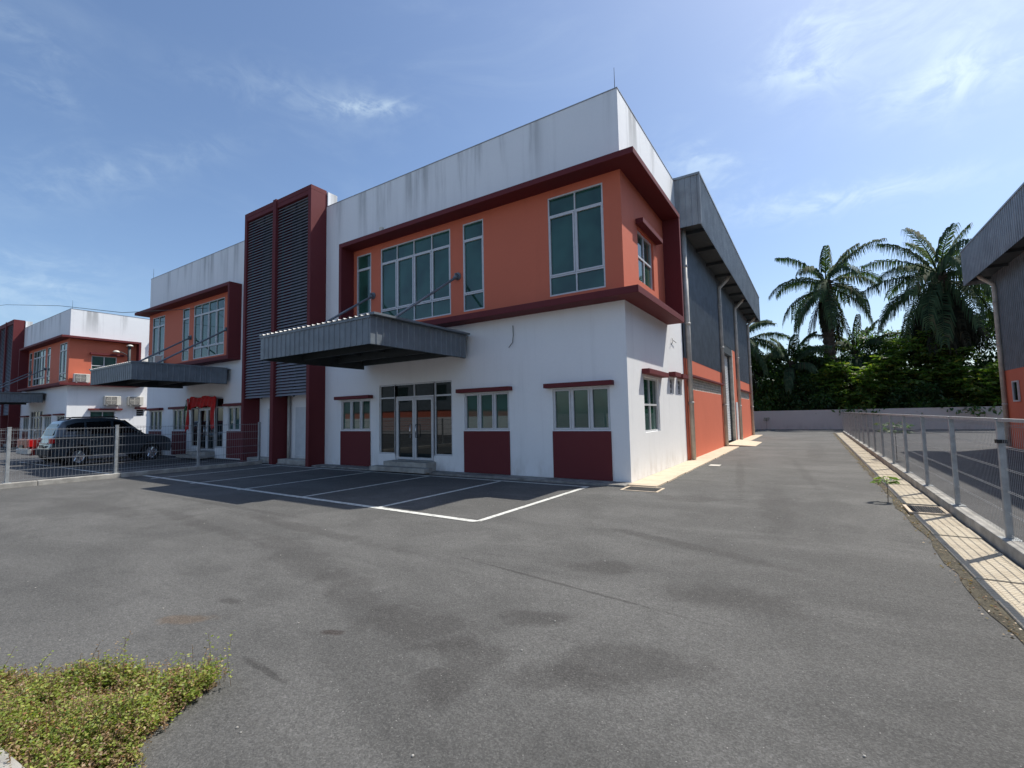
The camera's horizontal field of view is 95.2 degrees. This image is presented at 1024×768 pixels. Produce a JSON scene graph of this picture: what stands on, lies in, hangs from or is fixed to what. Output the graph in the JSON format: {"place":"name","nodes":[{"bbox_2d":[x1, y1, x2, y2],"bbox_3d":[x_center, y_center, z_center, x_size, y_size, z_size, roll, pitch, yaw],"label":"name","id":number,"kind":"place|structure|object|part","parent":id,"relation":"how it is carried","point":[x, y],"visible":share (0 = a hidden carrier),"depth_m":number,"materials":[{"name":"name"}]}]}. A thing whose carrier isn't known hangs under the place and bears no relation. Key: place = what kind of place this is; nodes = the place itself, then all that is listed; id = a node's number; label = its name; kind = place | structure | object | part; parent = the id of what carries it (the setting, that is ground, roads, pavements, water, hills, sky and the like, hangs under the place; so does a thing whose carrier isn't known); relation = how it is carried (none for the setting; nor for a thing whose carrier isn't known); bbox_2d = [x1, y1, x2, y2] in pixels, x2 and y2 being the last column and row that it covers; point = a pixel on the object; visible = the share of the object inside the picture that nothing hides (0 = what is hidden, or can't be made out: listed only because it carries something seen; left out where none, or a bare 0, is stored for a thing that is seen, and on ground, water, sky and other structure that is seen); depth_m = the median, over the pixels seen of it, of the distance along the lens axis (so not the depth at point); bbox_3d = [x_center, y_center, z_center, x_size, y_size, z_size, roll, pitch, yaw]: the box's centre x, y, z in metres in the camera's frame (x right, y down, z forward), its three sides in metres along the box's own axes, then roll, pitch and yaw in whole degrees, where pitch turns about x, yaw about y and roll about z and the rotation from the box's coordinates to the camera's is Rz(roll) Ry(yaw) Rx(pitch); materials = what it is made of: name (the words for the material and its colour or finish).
{"place":"outdoors","nodes":[
{"label":"outdoors","id":0,"kind":"place"},
{"bbox_2d":[0,305,203,312],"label":"overhead cable","id":1,"kind":"object","parent":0,"point":[114,311],"visible":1,"depth_m":21.95,"materials":[{"name":"metal"}]},
{"bbox_2d":[0,429,1023,767],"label":"driveway","id":2,"kind":"structure","parent":0,"point":[708,627],"depth_m":3.75,"materials":[{"name":"grey asphalt"}]},
{"bbox_2d":[10,682,216,767],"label":"soil","id":3,"kind":"structure","parent":2,"relation":"on","point":[202,692],"depth_m":2.68,"materials":[{"name":"brown soil"}]},
{"bbox_2d":[0,630,234,767],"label":"weeds","id":4,"kind":"object","parent":3,"relation":"on","point":[99,741],"visible":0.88,"depth_m":2.48,"materials":[{"name":"green plant"}]},
{"bbox_2d":[35,478,865,756],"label":"pebbles","id":5,"kind":"object","parent":2,"relation":"on","point":[412,755],"visible":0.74,"depth_m":4.05,"materials":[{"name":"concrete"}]},
{"bbox_2d":[276,463,631,486],"bbox_3d":[-3.066,2.642,14.140,13.520,0.065,0.517,-4,-5,33],"label":"front apron","id":6,"kind":"object","parent":2,"relation":"on","point":[553,480],"visible":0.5,"depth_m":12.12,"materials":[{"name":"concrete"}]},
{"bbox_2d":[620,486,664,492],"bbox_3d":[2.781,2.250,9.967,0.790,0.030,0.600,-4,-5,33],"label":"drain grate","id":7,"kind":"object","parent":2,"relation":"on","point":[643,489],"visible":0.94,"depth_m":9.93,"materials":[{"name":"metal"}]},
{"bbox_2d":[628,435,761,487],"bbox_3d":[9.813,2.875,21.080,0.666,0.060,25.690,-4,-5,33],"label":"side apron","id":8,"kind":"object","parent":2,"relation":"on","point":[658,479],"visible":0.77,"depth_m":13.11,"materials":[{"name":"beige concrete"}]},
{"bbox_2d":[729,439,761,446],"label":"ramp","id":9,"kind":"structure","parent":2,"relation":"on","point":[743,443],"depth_m":23.02,"materials":[{"name":"beige concrete"}]},
{"bbox_2d":[870,476,899,501],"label":"sapling","id":10,"kind":"object","parent":2,"relation":"on","point":[884,480],"visible":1,"depth_m":8.09,"materials":[{"name":"green plant"}]},
{"bbox_2d":[833,433,1023,642],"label":"gravel edge","id":11,"kind":"object","parent":2,"relation":"on","point":[978,590],"visible":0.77,"depth_m":4.40,"materials":[{"name":"grey gravel"}]},
{"bbox_2d":[834,435,1022,640],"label":"leaf litter","id":12,"kind":"object","parent":11,"relation":"on","point":[936,547],"visible":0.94,"depth_m":5.13,"materials":[{"name":"plant"}]},
{"bbox_2d":[0,429,1023,541],"bbox_3d":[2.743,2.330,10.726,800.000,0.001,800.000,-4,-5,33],"label":"ground","id":13,"kind":"structure","parent":0,"point":[56,472],"depth_m":16.36,"materials":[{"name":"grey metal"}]},
{"bbox_2d":[0,748,24,767],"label":"road kerb","id":14,"kind":"structure","parent":13,"relation":"on","point":[4,754],"depth_m":2.10,"materials":[{"name":"concrete"}]},
{"bbox_2d":[0,323,35,418],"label":"factory building","id":15,"kind":"structure","parent":13,"relation":"on","point":[2,336],"depth_m":39.54,"materials":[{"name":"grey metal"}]},
{"bbox_2d":[16,438,126,461],"bbox_3d":[-19.921,2.724,22.466,2.140,1.750,5.175,-4,-5,33],"label":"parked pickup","id":16,"kind":"object","parent":13,"relation":"on","point":[29,445],"visible":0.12,"depth_m":20.10,"materials":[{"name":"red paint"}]},
{"bbox_2d":[0,425,145,453],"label":"fence","id":17,"kind":"object","parent":13,"relation":"on","point":[38,433],"visible":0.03,"depth_m":25.65,"materials":[{"name":"metal"}]},
{"bbox_2d":[0,304,149,447],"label":"factory building","id":18,"kind":"structure","parent":13,"relation":"on","point":[45,360],"depth_m":33.85,"materials":[{"name":"white paint"}]},
{"bbox_2d":[23,417,28,430],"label":"window","id":19,"kind":"structure","parent":18,"relation":"in","point":[26,420],"depth_m":36.61,"materials":[{"name":"glass"}]},
{"bbox_2d":[28,353,31,386],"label":"window","id":20,"kind":"structure","parent":18,"relation":"in","point":[30,358],"depth_m":36.68,"materials":[{"name":"glass"}]},
{"bbox_2d":[33,417,36,437],"bbox_3d":[-35.968,3.487,35.209,0.764,1.920,0.139,-4,-5,33],"label":"door","id":21,"kind":"structure","parent":18,"relation":"in","point":[35,419],"depth_m":35.31,"materials":[{"name":"glass"}]},
{"bbox_2d":[35,417,39,437],"bbox_3d":[-35.312,3.445,34.788,0.774,1.920,0.139,-4,-5,33],"label":"door","id":22,"kind":"structure","parent":18,"relation":"in","point":[38,418],"depth_m":34.93,"materials":[{"name":"glass"}]},
{"bbox_2d":[32,349,45,385],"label":"window","id":23,"kind":"structure","parent":18,"relation":"in","point":[39,356],"depth_m":35.32,"materials":[{"name":"glass"}]},
{"bbox_2d":[44,416,50,430],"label":"window","id":24,"kind":"structure","parent":18,"relation":"in","point":[47,418],"depth_m":33.68,"materials":[{"name":"glass"}]},
{"bbox_2d":[46,347,50,383],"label":"window","id":25,"kind":"structure","parent":18,"relation":"in","point":[49,349],"depth_m":34.13,"materials":[{"name":"glass"}]},
{"bbox_2d":[59,342,66,380],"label":"window","id":26,"kind":"structure","parent":18,"relation":"in","point":[63,347],"depth_m":32.32,"materials":[{"name":"glass"}]},
{"bbox_2d":[73,373,89,382],"bbox_3d":[-29.401,-0.372,31.929,0.340,0.630,0.840,-4,-5,33],"label":"air conditioner","id":27,"kind":"object","parent":18,"relation":"attached to","point":[82,378],"visible":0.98,"depth_m":31.81,"materials":[{"name":"white plastic"}]},
{"bbox_2d":[90,411,114,417],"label":"window","id":28,"kind":"structure","parent":18,"relation":"in","point":[92,413],"depth_m":33.07,"materials":[{"name":"glass"}]},
{"bbox_2d":[91,356,116,368],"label":"window","id":29,"kind":"structure","parent":18,"relation":"in","point":[97,361],"depth_m":33.18,"materials":[{"name":"glass"}]},
{"bbox_2d":[103,396,120,405],"bbox_3d":[-28.483,1.213,33.295,0.374,0.693,0.924,-4,-5,33],"label":"air conditioner","id":30,"kind":"object","parent":18,"relation":"attached to","point":[111,400],"visible":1,"depth_m":33.16,"materials":[{"name":"white plastic"}]},
{"bbox_2d":[113,344,133,361],"bbox_3d":[-28.166,-1.437,33.815,0.420,2.970,1.200,-4,-5,33],"label":"ledge lamp","id":31,"kind":"object","parent":18,"relation":"on","point":[129,346],"visible":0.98,"depth_m":34.10,"materials":[{"name":"metal"}]},
{"bbox_2d":[127,396,143,405],"bbox_3d":[-27.752,1.278,34.429,0.374,0.693,0.924,-4,-5,33],"label":"air conditioner","id":32,"kind":"object","parent":18,"relation":"attached to","point":[131,400],"visible":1,"depth_m":34.29,"materials":[{"name":"white plastic"}]},
{"bbox_2d":[136,410,143,415],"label":"window","id":33,"kind":"structure","parent":18,"relation":"in","point":[138,412],"depth_m":34.88,"materials":[{"name":"metal"}]},
{"bbox_2d":[35,416,170,465],"bbox_3d":[-17.429,2.391,20.170,2.140,1.995,4.172,-4,-5,33],"label":"parked suv","id":34,"kind":"object","parent":13,"relation":"on","point":[99,423],"visible":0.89,"depth_m":19.19,"materials":[{"name":"black paint"}]},
{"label":"rear window","id":35,"kind":"part","parent":34,"relation":"part of","materials":[{"name":"grey glass"}]},
{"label":"side window","id":36,"kind":"part","parent":34,"relation":"part of","materials":[{"name":"black glass"}]},
{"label":"side window","id":37,"kind":"part","parent":34,"relation":"part of","materials":[{"name":"black glass"}]},
{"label":"side window","id":38,"kind":"part","parent":34,"relation":"part of","materials":[{"name":"black glass"}]},
{"bbox_2d":[0,460,261,488],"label":"yard kerb","id":39,"kind":"structure","parent":13,"relation":"on","point":[83,478],"depth_m":14.10,"materials":[{"name":"concrete"}]},
{"bbox_2d":[0,422,260,483],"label":"fence","id":40,"kind":"object","parent":39,"relation":"on","point":[9,430],"visible":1,"depth_m":14.16,"materials":[{"name":"metal"}]},
{"bbox_2d":[21,457,589,521],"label":"parking lines","id":41,"kind":"object","parent":13,"relation":"on","point":[441,516],"visible":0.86,"depth_m":10.49,"materials":[{"name":"paint"}]},
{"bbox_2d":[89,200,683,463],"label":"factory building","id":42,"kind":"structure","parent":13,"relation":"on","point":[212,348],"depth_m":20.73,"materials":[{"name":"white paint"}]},
{"bbox_2d":[148,356,161,362],"bbox_3d":[-18.575,-1.120,24.304,0.840,0.630,0.340,-4,-5,33],"label":"air conditioner","id":43,"kind":"object","parent":42,"relation":"on","point":[154,358],"visible":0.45,"depth_m":24.10,"materials":[{"name":"white plastic"}]},
{"bbox_2d":[150,410,161,430],"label":"window","id":44,"kind":"structure","parent":42,"relation":"in","point":[156,416],"depth_m":24.71,"materials":[{"name":"glass"}]},
{"bbox_2d":[152,315,164,362],"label":"window","id":45,"kind":"structure","parent":42,"relation":"in","point":[159,322],"depth_m":24.92,"materials":[{"name":"glass"}]},
{"bbox_2d":[173,409,186,430],"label":"window","id":46,"kind":"structure","parent":42,"relation":"in","point":[180,415],"depth_m":23.21,"materials":[{"name":"glass"}]},
{"bbox_2d":[182,308,189,360],"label":"window","id":47,"kind":"structure","parent":42,"relation":"in","point":[186,313],"depth_m":23.29,"materials":[{"name":"glass"}]},
{"bbox_2d":[184,396,215,431],"bbox_3d":[-14.422,1.376,21.550,2.990,1.649,0.151,-4,-5,33],"label":"red banner","id":48,"kind":"object","parent":42,"relation":"attached to","point":[203,401],"visible":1,"depth_m":21.49,"materials":[{"name":"fabric"}]},
{"bbox_2d":[199,409,206,449],"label":"door","id":49,"kind":"structure","parent":42,"relation":"in","point":[202,412],"depth_m":21.89,"materials":[{"name":"glass"}]},
{"bbox_2d":[193,297,224,358],"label":"window","id":50,"kind":"structure","parent":42,"relation":"in","point":[208,321],"depth_m":21.97,"materials":[{"name":"glass"}]},
{"bbox_2d":[206,409,214,450],"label":"door","id":51,"kind":"structure","parent":42,"relation":"in","point":[209,444],"depth_m":21.52,"materials":[{"name":"metal"}]},
{"bbox_2d":[228,406,240,430],"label":"window","id":52,"kind":"structure","parent":42,"relation":"in","point":[234,417],"depth_m":20.37,"materials":[{"name":"glass"}]},
{"bbox_2d":[267,409,269,455],"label":"service door","id":53,"kind":"structure","parent":42,"relation":"in","point":[268,409],"depth_m":18.82,"materials":[{"name":"paint"}]},
{"bbox_2d":[269,233,272,328],"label":"stair window","id":54,"kind":"structure","parent":42,"relation":"in","point":[272,233],"depth_m":19.26,"materials":[{"name":"black metal"}]},
{"bbox_2d":[259,76,759,481],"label":"factory building","id":55,"kind":"structure","parent":13,"relation":"on","point":[528,299],"depth_m":13.45,"materials":[{"name":"white paint"}]},
{"bbox_2d":[295,407,305,457],"bbox_3d":[-7.872,1.817,17.583,0.940,1.900,0.038,-4,-5,33],"label":"service door","id":56,"kind":"structure","parent":55,"relation":"in","point":[300,417],"depth_m":17.66,"materials":[{"name":"paint"}]},
{"bbox_2d":[300,219,307,321],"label":"stair window","id":57,"kind":"structure","parent":55,"relation":"in","point":[307,219],"depth_m":18.03,"materials":[{"name":"black metal"}]},
{"bbox_2d":[342,399,370,430],"bbox_3d":[-5.331,1.069,16.064,1.510,1.050,0.063,-4,-5,33],"label":"window","id":58,"kind":"structure","parent":55,"relation":"in","point":[356,414],"depth_m":16.09,"materials":[{"name":"glass"}]},
{"bbox_2d":[357,253,370,315],"bbox_3d":[-5.083,-3.173,16.118,0.730,2.620,0.063,-4,-5,33],"label":"window","id":59,"kind":"structure","parent":55,"relation":"in","point":[363,261],"depth_m":16.17,"materials":[{"name":"glass"}]},
{"bbox_2d":[397,398,414,459],"bbox_3d":[-3.369,1.409,14.735,0.764,1.920,0.139,-4,-5,33],"label":"door","id":60,"kind":"structure","parent":55,"relation":"in","point":[405,406],"depth_m":14.78,"materials":[{"name":"glass"}]},
{"bbox_2d":[381,229,450,320],"bbox_3d":[-3.099,-3.301,14.846,3.030,2.620,0.063,-4,-5,33],"label":"window","id":61,"kind":"structure","parent":55,"relation":"in","point":[411,270],"depth_m":14.77,"materials":[{"name":"glass"}]},
{"bbox_2d":[414,397,433,460],"bbox_3d":[-2.712,1.366,14.315,0.774,1.920,0.139,-4,-5,33],"label":"door","id":62,"kind":"structure","parent":55,"relation":"in","point":[423,406],"depth_m":14.36,"materials":[{"name":"glass"}]},
{"bbox_2d":[463,219,483,311],"bbox_3d":[-1.106,-3.430,13.570,0.750,2.620,0.063,-4,-5,33],"label":"window","id":63,"kind":"structure","parent":55,"relation":"in","point":[473,250],"depth_m":13.59,"materials":[{"name":"glass"}]},
{"bbox_2d":[465,392,509,429],"bbox_3d":[-0.694,0.770,13.093,1.540,1.050,0.063,-4,-5,33],"label":"window","id":64,"kind":"structure","parent":55,"relation":"in","point":[483,411],"depth_m":13.10,"materials":[{"name":"glass"}]},
{"bbox_2d":[548,183,605,296],"bbox_3d":[1.615,-3.606,11.826,1.525,2.620,0.063,-4,-5,33],"label":"window","id":65,"kind":"structure","parent":55,"relation":"in","point":[575,218],"depth_m":11.81,"materials":[{"name":"glass"}]},
{"bbox_2d":[553,386,610,429],"bbox_3d":[1.715,0.614,11.550,1.530,1.050,0.063,-4,-5,33],"label":"window","id":66,"kind":"structure","parent":55,"relation":"in","point":[584,408],"depth_m":11.54,"materials":[{"name":"glass"}]},
{"bbox_2d":[637,231,652,289],"bbox_3d":[3.582,-3.344,12.761,0.055,1.390,1.420,-4,-5,33],"label":"window","id":67,"kind":"structure","parent":55,"relation":"in","point":[644,247],"depth_m":12.90,"materials":[{"name":"glass"}]},
{"bbox_2d":[643,377,658,431],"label":"window","id":68,"kind":"structure","parent":55,"relation":"in","point":[650,385],"depth_m":12.65,"materials":[{"name":"glass"}]},
{"bbox_2d":[670,379,672,393],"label":"window","id":69,"kind":"structure","parent":55,"relation":"in","point":[670,379],"depth_m":14.54,"materials":[{"name":"glass"}]},
{"bbox_2d":[735,402,739,439],"bbox_3d":[12.411,2.030,25.713,0.038,2.050,0.700,-4,-5,33],"label":"side door","id":70,"kind":"structure","parent":55,"relation":"in","point":[737,415],"depth_m":25.56,"materials":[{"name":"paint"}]},
{"bbox_2d":[751,352,784,410],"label":"leafy tree","id":71,"kind":"object","parent":13,"relation":"on","point":[768,385],"visible":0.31,"depth_m":44.11,"materials":[{"name":"green plant"}]},
{"bbox_2d":[749,319,792,392],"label":"oil palm","id":72,"kind":"object","parent":13,"relation":"on","point":[755,350],"visible":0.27,"depth_m":43.16,"materials":[{"name":"green plant"}]},
{"bbox_2d":[753,331,835,393],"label":"oil palm","id":73,"kind":"object","parent":13,"relation":"on","point":[788,380],"visible":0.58,"depth_m":43.42,"materials":[{"name":"green plant"}]},
{"bbox_2d":[755,338,833,409],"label":"leafy tree","id":74,"kind":"object","parent":13,"relation":"on","point":[777,362],"visible":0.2,"depth_m":44.28,"materials":[{"name":"green plant"}]},
{"bbox_2d":[771,373,839,410],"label":"leafy tree","id":75,"kind":"object","parent":13,"relation":"on","point":[814,398],"visible":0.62,"depth_m":42.14,"materials":[{"name":"green plant"}]},
{"bbox_2d":[768,238,886,382],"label":"oil palm","id":76,"kind":"object","parent":13,"relation":"on","point":[831,318],"visible":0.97,"depth_m":43.64,"materials":[{"name":"green plant"}]},
{"bbox_2d":[812,346,881,406],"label":"leafy tree","id":77,"kind":"object","parent":13,"relation":"on","point":[841,358],"visible":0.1,"depth_m":43.00,"materials":[{"name":"green plant"}]},
{"bbox_2d":[799,361,907,409],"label":"leafy tree","id":78,"kind":"object","parent":13,"relation":"on","point":[866,384],"visible":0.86,"depth_m":40.01,"materials":[{"name":"green plant"}]},
{"bbox_2d":[808,314,906,371],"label":"oil palm","id":79,"kind":"object","parent":13,"relation":"on","point":[842,345],"visible":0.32,"depth_m":44.23,"materials":[{"name":"green plant"}]},
{"bbox_2d":[754,406,1002,429],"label":"boundary wall","id":80,"kind":"structure","parent":13,"relation":"on","point":[811,419],"depth_m":38.89,"materials":[{"name":"paint"}]},
{"bbox_2d":[831,404,886,416],"bbox_3d":[28.780,2.248,38.718,3.878,1.256,1.159,-4,-5,38],"label":"hanging shoot","id":81,"kind":"object","parent":80,"relation":"hanging from","point":[848,410],"visible":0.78,"depth_m":38.67,"materials":[{"name":"green plant"}]},
{"bbox_2d":[935,402,1001,416],"bbox_3d":[34.121,2.119,35.186,5.211,1.475,1.223,-4,-5,33],"label":"hanging shoot","id":82,"kind":"object","parent":80,"relation":"hanging from","point":[978,408],"visible":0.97,"depth_m":34.73,"materials":[{"name":"green plant"}]},
{"bbox_2d":[844,326,922,402],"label":"leafy tree","id":83,"kind":"object","parent":13,"relation":"on","point":[875,346],"visible":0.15,"depth_m":43.27,"materials":[{"name":"green plant"}]},
{"bbox_2d":[873,422,913,458],"bbox_3d":[12.181,1.814,14.931,0.953,1.225,0.939,0,-4,-11],"label":"sapling","id":84,"kind":"object","parent":13,"relation":"on","point":[876,424],"visible":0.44,"depth_m":14.89,"materials":[{"name":"green plant"}]},
{"bbox_2d":[862,327,975,405],"bbox_3d":[34.196,-0.464,39.448,7.470,8.489,5.710,-4,-5,33],"label":"leafy tree","id":85,"kind":"object","parent":13,"relation":"on","point":[931,366],"visible":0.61,"depth_m":38.59,"materials":[{"name":"green plant"}]},
{"bbox_2d":[873,382,965,418],"bbox_3d":[33.015,1.806,37.966,5.660,4.135,3.389,-3,-4,22],"label":"leafy tree","id":86,"kind":"object","parent":13,"relation":"on","point":[922,395],"visible":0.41,"depth_m":37.67,"materials":[{"name":"green plant"}]},
{"bbox_2d":[855,222,996,399],"bbox_3d":[36.206,-4.778,39.287,11.730,17.234,11.802,-4,-5,33],"label":"oil palm","id":87,"kind":"object","parent":13,"relation":"on","point":[942,306],"visible":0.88,"depth_m":38.28,"materials":[{"name":"green plant"}]},
{"bbox_2d":[835,433,1023,629],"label":"drain slabs","id":88,"kind":"structure","parent":13,"relation":"on","point":[997,573],"depth_m":5.26,"materials":[{"name":"beige concrete"}]},
{"bbox_2d":[902,504,951,515],"bbox_3d":[6.409,1.954,7.241,0.480,0.030,0.680,-4,-5,33],"label":"drain grate","id":89,"kind":"object","parent":88,"relation":"on","point":[925,510],"visible":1,"depth_m":7.19,"materials":[{"name":"metal"}]},
{"bbox_2d":[842,431,1023,568],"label":"fence kerb","id":90,"kind":"structure","parent":13,"relation":"on","point":[988,533],"depth_m":6.49,"materials":[{"name":"concrete"}]},
{"bbox_2d":[842,412,1023,544],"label":"fence","id":91,"kind":"object","parent":90,"relation":"on","point":[1000,441],"visible":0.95,"depth_m":7.00,"materials":[{"name":"metal"}]},
{"bbox_2d":[905,315,999,403],"bbox_3d":[38.096,-1.183,40.083,6.778,9.857,7.098,0,-4,-17],"label":"leafy tree","id":92,"kind":"object","parent":13,"relation":"on","point":[982,363],"visible":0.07,"depth_m":38.18,"materials":[{"name":"green plant"}]},
{"bbox_2d":[928,346,1001,406],"bbox_3d":[36.475,0.221,36.061,6.787,6.563,5.258,-4,-5,33],"label":"leafy tree","id":93,"kind":"object","parent":13,"relation":"on","point":[985,390],"visible":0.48,"depth_m":36.26,"materials":[{"name":"green plant"}]},
{"bbox_2d":[955,287,994,335],"bbox_3d":[42.656,-2.961,38.409,9.777,13.217,10.948,-1,-4,-8],"label":"oil palm","id":94,"kind":"object","parent":13,"relation":"on","point":[987,312],"visible":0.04,"depth_m":39.94,"materials":[{"name":"green plant"}]},
{"bbox_2d":[970,318,1000,397],"bbox_3d":[41.964,-1.844,37.440,8.107,10.719,7.102,-4,-5,33],"label":"leafy tree","id":95,"kind":"object","parent":13,"relation":"on","point":[990,348],"visible":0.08,"depth_m":37.93,"materials":[{"name":"green plant"}]},
{"bbox_2d":[0,0,1023,378],"label":"sky","id":96,"kind":"structure","parent":0,"point":[139,138],"materials":[{"name":"blue"}]},
{"bbox_2d":[960,182,1023,449],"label":"factory building","id":97,"kind":"structure","parent":0,"point":[992,252],"depth_m":17.66,"materials":[{"name":"grey metal"}]},
{"bbox_2d":[1011,380,1020,401],"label":"window","id":98,"kind":"structure","parent":97,"relation":"in","point":[1015,384],"depth_m":17.64,"materials":[{"name":"metal"}]}
]}

